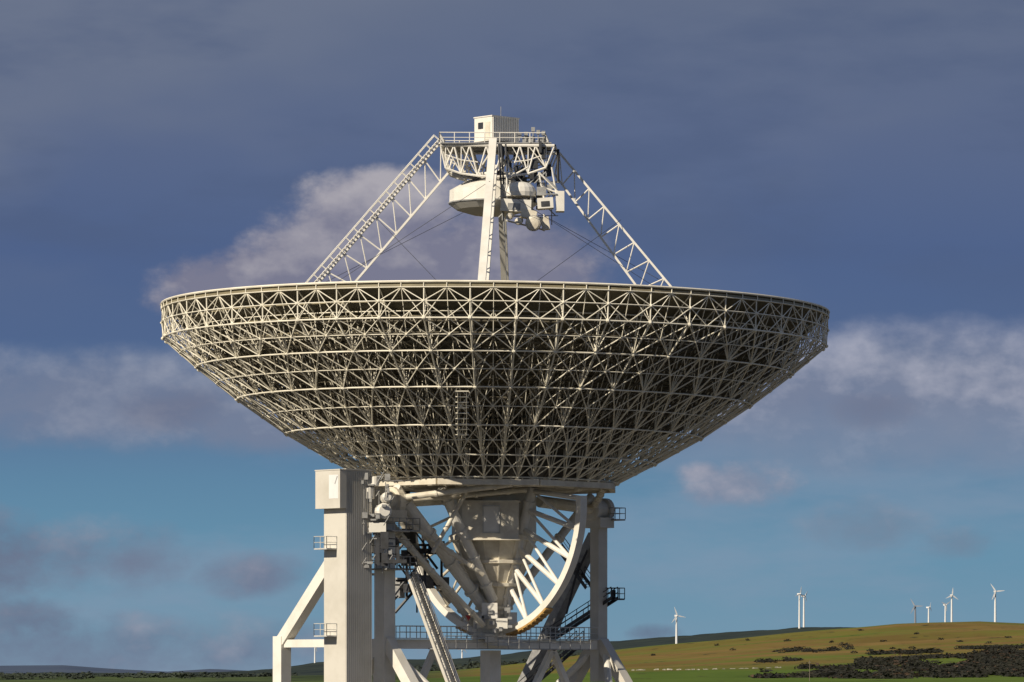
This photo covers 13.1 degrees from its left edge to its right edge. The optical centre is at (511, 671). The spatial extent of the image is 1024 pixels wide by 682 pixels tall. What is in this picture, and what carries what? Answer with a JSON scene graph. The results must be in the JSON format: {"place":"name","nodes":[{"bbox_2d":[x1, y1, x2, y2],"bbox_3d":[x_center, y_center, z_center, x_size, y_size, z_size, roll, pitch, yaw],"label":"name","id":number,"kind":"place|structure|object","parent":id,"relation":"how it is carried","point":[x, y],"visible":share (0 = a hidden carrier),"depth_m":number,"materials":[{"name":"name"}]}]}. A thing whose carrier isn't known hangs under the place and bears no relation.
{"place":"outdoors","nodes":[
{"label":"outdoors","id":0,"kind":"place"},
{"bbox_2d":[0,665,244,673],"bbox_3d":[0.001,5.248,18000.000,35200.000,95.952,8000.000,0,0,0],"label":"distant hills","id":1,"kind":"structure","parent":0,"point":[39,668],"depth_m":18673.82,"materials":[{"name":"green plant"}]},
{"bbox_2d":[6,627,854,675],"bbox_3d":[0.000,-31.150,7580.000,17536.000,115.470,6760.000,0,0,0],"label":"forest ridge","id":2,"kind":"structure","parent":0,"point":[316,668],"depth_m":7443.23,"materials":[{"name":"green plant"}]},
{"bbox_2d":[314,647,316,662],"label":"wind turbine","id":3,"kind":"object","parent":2,"relation":"on","point":[315,650],"visible":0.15,"depth_m":8898.90,"materials":[{"name":"white metal"}]},
{"bbox_2d":[796,587,804,627],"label":"wind turbine","id":4,"kind":"object","parent":2,"relation":"on","point":[799,594],"visible":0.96,"depth_m":7498.67,"materials":[{"name":"white metal"}]},
{"bbox_2d":[801,591,807,626],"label":"wind turbine","id":5,"kind":"object","parent":2,"relation":"on","point":[804,596],"visible":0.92,"depth_m":7598.81,"materials":[{"name":"white metal"}]},
{"bbox_2d":[0,621,1023,681],"bbox_3d":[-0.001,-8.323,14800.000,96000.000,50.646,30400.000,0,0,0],"label":"ground","id":6,"kind":"structure","parent":0,"point":[710,656],"depth_m":2553.58,"materials":[{"name":"green plant"}]},
{"bbox_2d":[0,653,580,678],"bbox_3d":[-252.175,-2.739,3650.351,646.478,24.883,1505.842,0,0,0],"label":"tree line","id":7,"kind":"object","parent":6,"relation":"on","point":[82,675],"visible":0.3,"depth_m":3143.06,"materials":[{"name":"green plant"}]},
{"bbox_2d":[672,607,683,643],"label":"wind turbine","id":8,"kind":"object","parent":6,"relation":"on","point":[676,632],"visible":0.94,"depth_m":6498.67,"materials":[{"name":"white metal"}]},
{"bbox_2d":[631,667,780,670],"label":"dry stone wall","id":9,"kind":"structure","parent":6,"relation":"on","point":[703,669],"depth_m":2058.36,"materials":[{"name":"grey stone"}]},
{"bbox_2d":[772,642,854,652],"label":"hedge","id":10,"kind":"object","parent":6,"relation":"on","point":[831,648],"visible":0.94,"depth_m":2518.87,"materials":[{"name":"green plant"}]},
{"bbox_2d":[748,643,1023,678],"bbox_3d":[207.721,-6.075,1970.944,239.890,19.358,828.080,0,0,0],"label":"scrub","id":11,"kind":"object","parent":6,"relation":"on","point":[935,671],"visible":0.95,"depth_m":1884.73,"materials":[{"name":"green plant"}]},
{"bbox_2d":[910,600,919,622],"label":"wind turbine","id":12,"kind":"object","parent":6,"relation":"on","point":[914,607],"visible":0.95,"depth_m":7998.43,"materials":[{"name":"white metal"}]},
{"bbox_2d":[942,602,949,621],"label":"wind turbine","id":13,"kind":"object","parent":6,"relation":"on","point":[944,604],"visible":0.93,"depth_m":7998.70,"materials":[{"name":"white metal"}]},
{"bbox_2d":[947,589,956,621],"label":"wind turbine","id":14,"kind":"object","parent":6,"relation":"on","point":[951,595],"visible":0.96,"depth_m":7298.68,"materials":[{"name":"white metal"}]},
{"bbox_2d":[991,585,1004,621],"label":"wind turbine","id":15,"kind":"object","parent":6,"relation":"on","point":[994,595],"visible":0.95,"depth_m":6998.52,"materials":[{"name":"white metal"}]},
{"bbox_2d":[0,0,1023,671],"label":"sky","id":16,"kind":"structure","parent":0,"point":[862,161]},
{"label":"gravel yard","id":17,"kind":"structure","parent":0,"visible":0},
{"bbox_2d":[160,115,829,681],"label":"radio telescope","id":18,"kind":"object","parent":17,"relation":"on","point":[484,411],"visible":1,"depth_m":416.82,"materials":[{"name":"paint"}]}
]}

